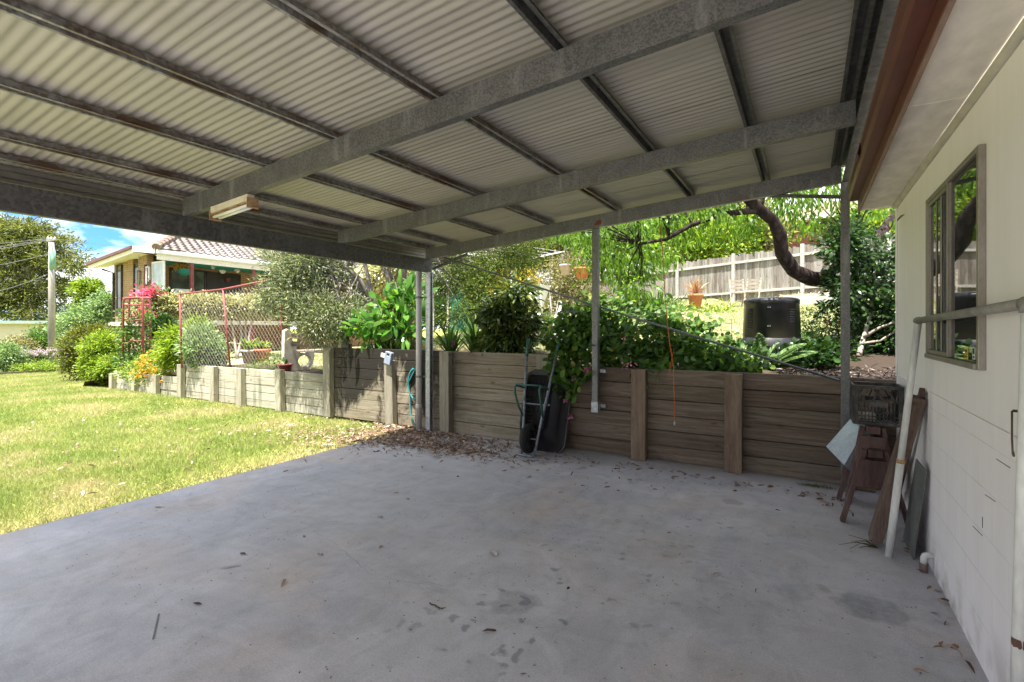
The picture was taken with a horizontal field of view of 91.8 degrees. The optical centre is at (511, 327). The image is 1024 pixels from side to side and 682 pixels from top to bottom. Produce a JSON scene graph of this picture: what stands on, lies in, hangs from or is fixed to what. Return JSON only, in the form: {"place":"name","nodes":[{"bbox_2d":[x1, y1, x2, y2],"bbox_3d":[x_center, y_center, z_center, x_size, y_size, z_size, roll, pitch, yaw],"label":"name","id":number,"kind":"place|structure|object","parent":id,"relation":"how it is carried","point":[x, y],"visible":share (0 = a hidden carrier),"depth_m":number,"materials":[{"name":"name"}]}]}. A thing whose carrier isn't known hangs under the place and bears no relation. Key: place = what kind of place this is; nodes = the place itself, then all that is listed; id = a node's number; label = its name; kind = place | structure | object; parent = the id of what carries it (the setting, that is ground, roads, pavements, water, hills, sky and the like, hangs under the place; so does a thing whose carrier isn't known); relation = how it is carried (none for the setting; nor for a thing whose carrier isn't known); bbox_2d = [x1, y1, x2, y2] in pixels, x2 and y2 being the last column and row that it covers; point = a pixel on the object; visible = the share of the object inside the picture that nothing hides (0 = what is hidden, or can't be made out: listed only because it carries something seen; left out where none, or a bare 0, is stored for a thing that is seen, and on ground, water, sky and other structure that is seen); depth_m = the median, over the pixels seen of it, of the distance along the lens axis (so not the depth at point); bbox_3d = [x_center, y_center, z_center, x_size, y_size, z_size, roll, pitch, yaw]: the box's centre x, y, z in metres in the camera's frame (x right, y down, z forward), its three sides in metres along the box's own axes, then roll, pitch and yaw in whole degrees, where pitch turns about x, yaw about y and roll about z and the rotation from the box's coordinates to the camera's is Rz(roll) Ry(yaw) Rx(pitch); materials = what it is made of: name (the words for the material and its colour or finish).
{"place":"outdoors","nodes":[
{"label":"outdoors","id":0,"kind":"place"},
{"bbox_2d":[0,167,844,328],"label":"sky","id":1,"kind":"structure","parent":0,"point":[107,236],"materials":[{"name":"blue"}]},
{"bbox_2d":[0,329,877,534],"bbox_3d":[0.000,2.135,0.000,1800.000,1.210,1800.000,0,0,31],"label":"ground","id":2,"kind":"structure","parent":0,"point":[309,453],"depth_m":6.37,"materials":[{"name":"plant"}]},
{"bbox_2d":[0,338,34,371],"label":"border bush","id":3,"kind":"object","parent":2,"relation":"on","point":[8,353],"visible":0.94,"depth_m":22.86,"materials":[{"name":"green plant"}]},
{"bbox_2d":[0,333,47,360],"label":"border bush","id":4,"kind":"object","parent":2,"relation":"on","point":[23,342],"visible":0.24,"depth_m":26.88,"materials":[{"name":"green plant"}]},
{"bbox_2d":[0,321,57,341],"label":"wall","id":5,"kind":"structure","parent":2,"relation":"on","point":[7,328],"depth_m":38.00,"materials":[{"name":"beige paint"}]},
{"bbox_2d":[7,357,59,371],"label":"border bush","id":6,"kind":"object","parent":2,"relation":"on","point":[38,365],"visible":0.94,"depth_m":21.77,"materials":[{"name":"green plant"}]},
{"bbox_2d":[24,348,56,369],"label":"agapanthus","id":7,"kind":"object","parent":2,"relation":"on","point":[39,351],"visible":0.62,"depth_m":23.94,"materials":[{"name":"white plant"}]},
{"bbox_2d":[21,321,60,336],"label":"bush","id":8,"kind":"object","parent":2,"relation":"on","point":[38,330],"visible":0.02,"depth_m":33.32,"materials":[{"name":"green plant"}]},
{"bbox_2d":[27,328,58,360],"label":"border bush","id":9,"kind":"object","parent":2,"relation":"on","point":[41,336],"visible":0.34,"depth_m":27.64,"materials":[{"name":"green plant"}]},
{"bbox_2d":[0,212,99,320],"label":"gum tree","id":10,"kind":"object","parent":2,"relation":"on","point":[23,302],"visible":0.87,"depth_m":44.85,"materials":[{"name":"green plant"}]},
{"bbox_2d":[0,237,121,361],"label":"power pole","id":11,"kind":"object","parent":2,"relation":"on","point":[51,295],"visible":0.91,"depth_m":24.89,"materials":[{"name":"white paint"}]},
{"bbox_2d":[37,285,111,342],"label":"bush","id":12,"kind":"object","parent":2,"relation":"on","point":[98,309],"visible":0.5,"depth_m":29.30,"materials":[{"name":"green plant"}]},
{"bbox_2d":[46,315,125,380],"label":"garden bush","id":13,"kind":"object","parent":2,"relation":"on","point":[67,341],"visible":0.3,"depth_m":15.72,"materials":[{"name":"green plant"}]},
{"bbox_2d":[62,271,109,310],"bbox_3d":[-34.205,-1.002,39.926,3.376,7.185,3.001,0,0,31],"label":"tree","id":14,"kind":"object","parent":2,"relation":"on","point":[80,287],"visible":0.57,"depth_m":39.45,"materials":[{"name":"green plant"}]},
{"bbox_2d":[109,371,184,397],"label":"retaining wall","id":15,"kind":"structure","parent":2,"relation":"on","point":[156,387],"depth_m":11.68,"materials":[{"name":"concrete"}]},
{"bbox_2d":[127,280,169,348],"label":"bougainvillea","id":16,"kind":"object","parent":2,"relation":"on","point":[148,290],"visible":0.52,"depth_m":15.21,"materials":[{"name":"pink plant"}]},
{"bbox_2d":[177,364,322,415],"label":"retaining wall","id":17,"kind":"structure","parent":2,"relation":"on","point":[280,390],"depth_m":9.53,"materials":[{"name":"concrete"}]},
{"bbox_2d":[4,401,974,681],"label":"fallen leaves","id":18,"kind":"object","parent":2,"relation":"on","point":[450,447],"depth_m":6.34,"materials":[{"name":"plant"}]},
{"bbox_2d":[0,428,988,681],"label":"concrete slab","id":19,"kind":"structure","parent":2,"relation":"on","point":[616,560],"depth_m":2.93,"materials":[{"name":"concrete"}]},
{"bbox_2d":[323,347,550,440],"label":"retaining wall","id":20,"kind":"structure","parent":19,"relation":"on","point":[463,403],"depth_m":7.23,"materials":[{"name":"wood"}]},
{"bbox_2d":[380,351,393,364],"bbox_3d":[-1.911,0.462,7.566,0.253,0.211,0.060,0,0,31],"label":"post box","id":21,"kind":"object","parent":20,"relation":"attached to","point":[387,356],"visible":1,"depth_m":7.52,"materials":[{"name":"white plastic"}]},
{"bbox_2d":[408,367,415,426],"bbox_3d":[-1.457,1.046,7.411,0.288,0.920,0.082,0,0,31],"label":"garden hose","id":22,"kind":"object","parent":20,"relation":"attached to","point":[410,395],"visible":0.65,"depth_m":7.45,"materials":[{"name":"teal plastic"}]},
{"bbox_2d":[0,0,898,491],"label":"carport","id":23,"kind":"object","parent":19,"relation":"on","point":[412,134],"visible":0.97,"depth_m":3.18,"materials":[{"name":"metal"}]},
{"bbox_2d":[209,194,258,221],"bbox_3d":[-2.261,-0.968,4.023,0.568,0.147,0.095,0,0,31],"label":"strip lamp","id":24,"kind":"object","parent":23,"relation":"attached to","point":[231,207],"visible":1,"depth_m":3.98,"materials":[{"name":"plastic"}]},
{"bbox_2d":[416,272,426,430],"bbox_3d":[-1.309,0.350,7.161,0.165,2.300,0.093,0,0,-5],"label":"downpipe","id":25,"kind":"object","parent":23,"relation":"attached to","point":[419,297],"visible":0.95,"depth_m":7.12,"materials":[{"name":"grey plastic"}]},
{"bbox_2d":[659,217,675,424],"bbox_3d":[1.666,-0.087,5.350,0.037,2.250,0.214,0,0,-38],"label":"pull cord","id":26,"kind":"object","parent":23,"relation":"hanging from","point":[667,326],"visible":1,"depth_m":5.32,"materials":[{"name":"fabric"}]},
{"bbox_2d":[514,338,572,456],"bbox_3d":[0.308,0.840,6.001,0.660,1.408,0.808,0,0,31],"label":"wheelbarrow","id":27,"kind":"object","parent":19,"relation":"on","point":[544,411],"visible":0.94,"depth_m":5.93,"materials":[{"name":"paint"}]},
{"bbox_2d":[557,365,895,492],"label":"retaining wall","id":28,"kind":"structure","parent":19,"relation":"on","point":[740,428],"depth_m":5.26,"materials":[{"name":"brown wood"}]},
{"bbox_2d":[839,535,877,548],"bbox_3d":[2.395,1.478,3.417,0.268,0.034,0.195,0,0,-43],"label":"twig bunch","id":29,"kind":"object","parent":19,"relation":"on","point":[872,545],"visible":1,"depth_m":3.40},
{"bbox_2d":[836,435,906,522],"bbox_3d":[2.901,1.215,4.007,0.450,0.580,0.689,0,0,31],"label":"trestle","id":30,"kind":"object","parent":19,"relation":"on","point":[871,474],"visible":0.48,"depth_m":3.75,"materials":[{"name":"wood"}]},
{"bbox_2d":[841,425,899,505],"bbox_3d":[2.943,1.055,4.087,0.361,0.579,0.669,0,0,31],"label":"trestle","id":31,"kind":"object","parent":30,"relation":"on","point":[878,440],"visible":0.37,"depth_m":3.83,"materials":[{"name":"wood"}]},
{"bbox_2d":[826,419,870,470],"bbox_3d":[2.763,0.956,4.041,0.296,0.438,0.215,0,0,16],"label":"tin sheet","id":32,"kind":"object","parent":31,"relation":"hanging from","point":[840,446],"visible":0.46,"depth_m":4.03,"materials":[{"name":"grey metal"}]},
{"bbox_2d":[850,381,903,427],"bbox_3d":[2.928,0.609,3.994,0.328,0.308,0.338,0,0,31],"label":"milk crate","id":33,"kind":"object","parent":31,"relation":"on","point":[894,411],"visible":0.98,"depth_m":3.90,"materials":[{"name":"black plastic"}]},
{"bbox_2d":[858,412,875,421],"bbox_3d":[2.877,0.719,4.036,0.120,0.062,0.140,0,0,31],"label":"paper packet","id":34,"kind":"object","parent":33,"relation":"in","point":[863,413],"visible":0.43,"depth_m":3.98,"materials":[{"name":"paper"}]},
{"bbox_2d":[868,395,926,543],"bbox_3d":[2.578,0.960,3.331,0.120,1.045,0.361,0,0,-27],"label":"leaning plank","id":35,"kind":"object","parent":19,"relation":"on","point":[878,527],"visible":0.74,"depth_m":3.32,"materials":[{"name":"wood"}]},
{"bbox_2d":[901,388,925,491],"bbox_3d":[2.877,0.942,3.616,0.031,1.108,1.013,0,0,29],"label":"leaning plank","id":36,"kind":"object","parent":19,"relation":"on","point":[921,392],"visible":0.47,"depth_m":3.20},
{"bbox_2d":[903,458,926,559],"bbox_3d":[2.672,1.172,3.325,0.046,0.655,0.474,0,0,24],"label":"fibre sheet","id":37,"kind":"object","parent":19,"relation":"on","point":[911,529],"visible":1,"depth_m":3.20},
{"bbox_2d":[885,297,1023,681],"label":"leaning pole","id":38,"kind":"object","parent":19,"relation":"on","point":[1017,652],"visible":1,"depth_m":1.54,"materials":[{"name":"white plastic"}]},
{"bbox_2d":[847,0,1023,681],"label":"shed","id":39,"kind":"structure","parent":2,"relation":"on","point":[939,161],"depth_m":2.27,"materials":[{"name":"paint"}]},
{"bbox_2d":[919,552,933,572],"bbox_3d":[2.542,1.438,3.042,0.070,0.124,0.044,0,0,31],"label":"waste pipe","id":40,"kind":"object","parent":39,"relation":"attached to","point":[923,563],"visible":1,"depth_m":3.03,"materials":[{"name":"white plastic"}]},
{"bbox_2d":[924,144,985,370],"bbox_3d":[2.306,-0.303,2.617,0.037,0.977,1.112,0,0,31],"label":"window","id":41,"kind":"structure","parent":39,"relation":"in","point":[956,210],"depth_m":2.46,"materials":[{"name":"clear glass"}]},
{"bbox_2d":[34,448,921,678],"bbox_3d":[-0.152,1.496,3.997,5.453,0.003,4.305,0,0,31],"label":"debris","id":42,"kind":"object","parent":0,"point":[479,563],"visible":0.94,"depth_m":3.11,"materials":[{"name":"plant"}]},
{"bbox_2d":[83,289,895,385],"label":"garden ground","id":43,"kind":"structure","parent":0,"point":[879,360],"depth_m":8.73,"materials":[{"name":"soil"}]},
{"bbox_2d":[69,325,125,384],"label":"garden bush","id":44,"kind":"object","parent":43,"relation":"on","point":[94,344],"visible":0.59,"depth_m":13.92,"materials":[{"name":"green plant"}]},
{"bbox_2d":[91,351,126,377],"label":"garden bush","id":45,"kind":"object","parent":43,"relation":"on","point":[106,364],"visible":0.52,"depth_m":13.35,"materials":[{"name":"green plant"}]},
{"bbox_2d":[108,297,157,372],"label":"climbing rose","id":46,"kind":"object","parent":43,"relation":"on","point":[130,354],"visible":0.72,"depth_m":13.01,"materials":[{"name":"green plant"}]},
{"bbox_2d":[122,296,151,371],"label":"rose arch","id":47,"kind":"structure","parent":43,"relation":"on","point":[142,304],"depth_m":12.89,"materials":[{"name":"red paint"}]},
{"bbox_2d":[108,345,175,387],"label":"flowering plant","id":48,"kind":"object","parent":43,"relation":"on","point":[140,366],"visible":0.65,"depth_m":11.83,"materials":[{"name":"yellow plant"}]},
{"bbox_2d":[145,312,182,341],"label":"garden bush","id":49,"kind":"object","parent":43,"relation":"on","point":[161,319],"visible":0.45,"depth_m":14.35,"materials":[{"name":"green plant"}]},
{"bbox_2d":[143,310,218,373],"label":"garden bush","id":50,"kind":"object","parent":43,"relation":"on","point":[164,356],"visible":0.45,"depth_m":11.29,"materials":[{"name":"green plant"}]},
{"bbox_2d":[171,321,233,372],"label":"garden bush","id":51,"kind":"object","parent":43,"relation":"on","point":[185,338],"visible":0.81,"depth_m":10.67,"materials":[{"name":"green plant"}]},
{"bbox_2d":[125,286,287,358],"bbox_3d":[-9.522,-0.086,15.761,4.800,2.446,1.531,0,0,-2],"label":"clipped hedge","id":52,"kind":"object","parent":43,"relation":"on","point":[169,302],"visible":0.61,"depth_m":15.44,"materials":[{"name":"green plant"}]},
{"bbox_2d":[179,280,282,367],"bbox_3d":[-5.773,-0.062,10.162,2.834,1.853,0.098,0,0,19],"label":"wire fence","id":53,"kind":"object","parent":43,"relation":"on","point":[225,325],"visible":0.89,"depth_m":10.20,"materials":[{"name":"metal"}]},
{"bbox_2d":[236,337,258,363],"bbox_3d":[-6.362,0.539,12.011,0.631,0.644,0.550,0,0,31],"label":"plant pot","id":54,"kind":"object","parent":43,"relation":"on","point":[247,353],"visible":0.78,"depth_m":11.88,"materials":[{"name":"ceramic"}]},
{"bbox_2d":[86,236,424,351],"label":"brick house","id":55,"kind":"structure","parent":43,"relation":"on","point":[126,263],"depth_m":20.28,"materials":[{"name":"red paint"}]},
{"bbox_2d":[116,264,122,316],"bbox_3d":[-15.921,-1.500,20.114,0.450,2.100,0.060,0,0,31],"label":"window","id":56,"kind":"structure","parent":55,"relation":"in","point":[119,268],"depth_m":20.09,"materials":[{"name":"white glass"}]},
{"bbox_2d":[133,263,137,312],"bbox_3d":[-14.761,-1.570,19.522,0.440,1.960,0.060,0,0,31],"label":"window","id":57,"kind":"structure","parent":55,"relation":"in","point":[135,265],"depth_m":19.57,"materials":[{"name":"white glass"}]},
{"bbox_2d":[169,262,188,274],"bbox_3d":[-12.872,-2.437,19.409,1.005,0.773,0.771,0,0,31],"label":"hanging basket","id":58,"kind":"object","parent":55,"relation":"hanging from","point":[182,270],"visible":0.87,"depth_m":19.20,"materials":[{"name":"teal plant"}]},
{"bbox_2d":[169,268,205,319],"bbox_3d":[-13.423,-1.360,20.575,0.060,2.120,1.400,0,0,31],"label":"glass door","id":59,"kind":"structure","parent":55,"relation":"in","point":[176,280],"depth_m":20.49,"materials":[{"name":"glass"}]},
{"bbox_2d":[206,271,240,320],"bbox_3d":[-12.675,-1.350,21.829,0.060,2.100,1.480,0,0,31],"label":"screen door","id":60,"kind":"structure","parent":55,"relation":"in","point":[214,280],"depth_m":21.74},
{"bbox_2d":[253,340,271,361],"bbox_3d":[-6.016,0.557,11.995,0.433,0.548,0.445,0,0,-15],"label":"plant pot","id":61,"kind":"object","parent":43,"relation":"on","point":[263,349],"visible":0.85,"depth_m":11.90,"materials":[{"name":"ceramic"}]},
{"bbox_2d":[278,357,292,371],"bbox_3d":[-4.397,0.702,9.600,0.287,0.316,0.280,0,0,31],"label":"plant pot","id":62,"kind":"object","parent":43,"relation":"on","point":[285,366],"visible":0.96,"depth_m":9.53,"materials":[{"name":"ceramic"}]},
{"bbox_2d":[244,248,385,351],"bbox_3d":[-2.938,-1.117,8.848,3.574,3.087,2.262,0,0,2],"label":"bottlebrush shrub","id":63,"kind":"object","parent":43,"relation":"on","point":[301,280],"visible":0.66,"depth_m":8.47,"materials":[{"name":"green plant"}]},
{"bbox_2d":[282,329,351,370],"bbox_3d":[-3.555,0.452,9.512,1.771,0.857,0.700,0,0,31],"label":"garden bench","id":64,"kind":"object","parent":43,"relation":"on","point":[291,354],"visible":0.59,"depth_m":9.70,"materials":[{"name":"concrete"}]},
{"bbox_2d":[329,269,439,352],"bbox_3d":[-2.094,-0.233,8.291,2.001,1.553,1.167,0,0,8],"label":"broad leaved clump","id":65,"kind":"object","parent":43,"relation":"on","point":[396,327],"visible":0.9,"depth_m":8.09,"materials":[{"name":"green plant"}]},
{"bbox_2d":[353,263,439,310],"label":"garden shrub","id":66,"kind":"object","parent":43,"relation":"on","point":[381,281],"visible":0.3,"depth_m":14.52,"materials":[{"name":"beige plant"}]},
{"bbox_2d":[410,249,495,331],"bbox_3d":[-2.778,-1.775,24.644,7.516,5.358,5.948,0,0,31],"label":"garden shrub","id":67,"kind":"object","parent":43,"relation":"on","point":[424,289],"visible":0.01,"depth_m":24.01,"materials":[{"name":"green plant"}]},
{"bbox_2d":[413,291,494,332],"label":"garden shrub","id":68,"kind":"object","parent":43,"relation":"on","point":[438,302],"visible":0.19,"depth_m":21.80,"materials":[{"name":"green plant"}]},
{"bbox_2d":[433,321,478,350],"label":"strap leaved plant","id":69,"kind":"object","parent":43,"relation":"on","point":[449,342],"visible":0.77,"depth_m":7.52,"materials":[{"name":"green plant"}]},
{"bbox_2d":[433,289,478,336],"bbox_3d":[-2.281,-0.385,19.798,2.292,2.597,0.683,0,0,16],"label":"shade shelter","id":70,"kind":"object","parent":43,"relation":"on","point":[456,303],"visible":0.14,"depth_m":19.96,"materials":[{"name":"teal fabric"}]},
{"bbox_2d":[452,315,489,351],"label":"strap leaved plant","id":71,"kind":"object","parent":43,"relation":"on","point":[470,338],"visible":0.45,"depth_m":7.37,"materials":[{"name":"green plant"}]},
{"bbox_2d":[381,235,562,334],"bbox_3d":[-0.975,-1.434,9.803,4.579,3.652,3.096,0,0,-15],"label":"paperbark tree","id":72,"kind":"object","parent":43,"relation":"on","point":[515,255],"visible":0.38,"depth_m":9.47,"materials":[{"name":"green plant"}]},
{"bbox_2d":[434,240,556,320],"bbox_3d":[-0.277,-2.372,20.062,6.808,5.571,4.777,0,0,-38],"label":"garden shrub","id":73,"kind":"object","parent":43,"relation":"on","point":[494,265],"visible":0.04,"depth_m":19.26,"materials":[{"name":"green plant"}]},
{"bbox_2d":[467,269,550,355],"bbox_3d":[0.009,-0.131,7.229,1.319,1.482,1.081,0,0,16],"label":"mottled shrub","id":74,"kind":"object","parent":43,"relation":"on","point":[507,325],"visible":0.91,"depth_m":7.02,"materials":[{"name":"green plant"}]},
{"bbox_2d":[485,264,546,297],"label":"garden shrub","id":75,"kind":"object","parent":43,"relation":"on","point":[525,278],"visible":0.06,"depth_m":17.14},
{"bbox_2d":[529,284,551,315],"bbox_3d":[0.630,-0.611,12.983,0.851,0.998,0.567,0,0,31],"label":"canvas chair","id":76,"kind":"object","parent":43,"relation":"on","point":[544,293],"visible":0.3,"depth_m":12.94,"materials":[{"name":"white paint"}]},
{"bbox_2d":[517,233,584,302],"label":"garden shrub","id":77,"kind":"object","parent":43,"relation":"on","point":[558,247],"visible":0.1,"depth_m":19.60,"materials":[{"name":"green plant"}]},
{"bbox_2d":[527,249,612,316],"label":"garden shrub","id":78,"kind":"object","parent":43,"relation":"on","point":[562,284],"visible":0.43,"depth_m":16.12,"materials":[{"name":"green plant"}]},
{"bbox_2d":[256,298,894,368],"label":"grass","id":79,"kind":"structure","parent":43,"relation":"on","point":[320,356],"depth_m":12.03,"materials":[{"name":"plant"}]},
{"bbox_2d":[558,214,676,311],"bbox_3d":[2.943,-2.103,14.088,3.546,3.513,3.098,0,0,31],"label":"slender tree","id":80,"kind":"object","parent":43,"relation":"on","point":[624,276],"visible":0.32,"depth_m":13.66,"materials":[{"name":"green plant"}]},
{"bbox_2d":[558,247,575,274],"bbox_3d":[1.494,-1.863,13.499,0.503,0.851,0.407,0,0,31],"label":"hanging pot","id":81,"kind":"object","parent":80,"relation":"hanging from","point":[565,268],"visible":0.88,"depth_m":13.40,"materials":[{"name":"ceramic"}]},
{"bbox_2d":[573,247,591,278],"bbox_3d":[1.948,-1.776,13.481,0.582,0.852,0.600,0,0,-10],"label":"hanging pot","id":82,"kind":"object","parent":80,"relation":"hanging from","point":[584,274],"visible":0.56,"depth_m":13.39,"materials":[{"name":"ceramic"}]},
{"bbox_2d":[606,291,698,315],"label":"border plants","id":83,"kind":"object","parent":43,"relation":"on","point":[659,304],"visible":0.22,"depth_m":13.65,"materials":[{"name":"green plant"}]},
{"bbox_2d":[534,289,775,421],"bbox_3d":[1.717,0.315,6.113,2.765,1.673,1.424,0,0,22],"label":"trailing vine","id":84,"kind":"object","parent":43,"relation":"on","point":[622,340],"visible":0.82,"depth_m":6.00,"materials":[{"name":"green plant"}]},
{"bbox_2d":[641,284,687,308],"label":"strap leaved plant","id":85,"kind":"object","parent":43,"relation":"on","point":[658,297],"visible":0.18,"depth_m":15.23,"materials":[{"name":"green plant"}]},
{"bbox_2d":[631,202,743,266],"bbox_3d":[8.932,-5.590,28.275,10.447,8.391,7.336,0,0,-11],"label":"garden tree","id":86,"kind":"object","parent":43,"relation":"on","point":[673,217],"visible":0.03,"depth_m":26.59,"materials":[{"name":"green plant"}]},
{"bbox_2d":[684,277,708,306],"bbox_3d":[5.885,-1.141,15.791,0.836,0.992,0.665,0,0,-15],"label":"terracotta pot","id":87,"kind":"object","parent":43,"relation":"on","point":[696,298],"visible":0.98,"depth_m":15.67,"materials":[{"name":"orange ceramic"}]},
{"bbox_2d":[666,298,740,312],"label":"border plants","id":88,"kind":"object","parent":43,"relation":"on","point":[712,307],"visible":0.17,"depth_m":14.65,"materials":[{"name":"green plant"}]},
{"bbox_2d":[525,231,894,315],"bbox_3d":[7.124,-1.804,20.679,0.164,2.307,22.497,0,0,-38],"label":"paling fence","id":89,"kind":"object","parent":43,"relation":"on","point":[717,274],"visible":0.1,"depth_m":18.82,"materials":[{"name":"wood"}]},
{"bbox_2d":[546,167,894,338],"bbox_3d":[3.448,-1.135,7.423,6.310,2.813,2.641,0,0,-5],"label":"peach tree","id":90,"kind":"object","parent":43,"relation":"on","point":[789,264],"visible":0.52,"depth_m":7.07,"materials":[{"name":"green plant"}]},
{"bbox_2d":[643,200,800,265],"bbox_3d":[10.497,-4.365,25.024,9.214,5.315,6.086,0,0,-13],"label":"garden tree","id":91,"kind":"object","parent":43,"relation":"on","point":[706,253],"visible":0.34,"depth_m":23.83,"materials":[{"name":"green plant"}]},
{"bbox_2d":[729,279,744,305],"bbox_3d":[7.436,-1.146,16.379,0.446,0.937,0.544,0,0,16],"label":"folding chair","id":92,"kind":"object","parent":43,"relation":"on","point":[733,283],"visible":0.89,"depth_m":16.45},
{"bbox_2d":[745,278,761,299],"bbox_3d":[8.006,-1.186,16.483,0.444,0.935,0.541,0,0,38],"label":"folding chair","id":93,"kind":"object","parent":43,"relation":"on","point":[752,281],"visible":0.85,"depth_m":16.54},
{"bbox_2d":[725,197,806,253],"bbox_3d":[12.119,-4.295,24.543,3.572,5.356,3.592,0,0,3],"label":"garden tree","id":94,"kind":"object","parent":43,"relation":"on","point":[770,244],"visible":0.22,"depth_m":23.67,"materials":[{"name":"green plant"}]},
{"bbox_2d":[742,297,800,352],"bbox_3d":[3.710,0.018,7.099,0.766,0.905,0.768,0,0,31],"label":"compost bin","id":95,"kind":"object","parent":43,"relation":"on","point":[772,320],"visible":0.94,"depth_m":6.79,"materials":[{"name":"black plastic"}]},
{"bbox_2d":[743,333,817,369],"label":"fern","id":96,"kind":"object","parent":43,"relation":"on","point":[767,354],"visible":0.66,"depth_m":5.84,"materials":[{"name":"green plant"}]},
{"bbox_2d":[720,331,861,370],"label":"shade creeper","id":97,"kind":"object","parent":43,"relation":"on","point":[827,356],"visible":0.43,"depth_m":5.83,"materials":[{"name":"green plant"}]},
{"bbox_2d":[783,294,836,304],"bbox_3d":[9.677,-0.880,15.548,2.166,0.426,0.060,0,0,14],"label":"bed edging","id":98,"kind":"object","parent":43,"relation":"on","point":[808,299],"visible":0.22,"depth_m":15.59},
{"bbox_2d":[773,363,895,378],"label":"mulch","id":99,"kind":"object","parent":43,"relation":"on","point":[825,372],"visible":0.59,"depth_m":5.30,"materials":[{"name":"brown plant"}]},
{"bbox_2d":[800,305,869,347],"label":"salvia clump","id":100,"kind":"object","parent":43,"relation":"on","point":[819,334],"visible":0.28,"depth_m":7.39,"materials":[{"name":"green plant"}]},
{"bbox_2d":[781,200,894,247],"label":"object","id":101,"kind":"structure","parent":43,"relation":"on","point":[805,240],"depth_m":26.43,"materials":[{"name":"green plant"}]},
{"bbox_2d":[804,209,894,356],"bbox_3d":[5.006,-0.541,6.825,1.693,2.165,1.440,0,0,31],"label":"camellia shrub","id":102,"kind":"object","parent":43,"relation":"on","point":[881,301],"visible":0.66,"depth_m":6.73,"materials":[{"name":"green plant"}]},
{"bbox_2d":[813,316,894,355],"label":"shade shrub","id":103,"kind":"object","parent":43,"relation":"on","point":[876,349],"visible":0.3,"depth_m":6.68,"materials":[{"name":"green plant"}]},
{"bbox_2d":[822,201,894,237],"bbox_3d":[18.660,-4.628,24.434,6.781,5.407,4.923,0,0,-23],"label":"garden tree","id":104,"kind":"object","parent":43,"relation":"on","point":[876,223],"visible":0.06,"depth_m":23.66,"materials":[{"name":"green plant"}]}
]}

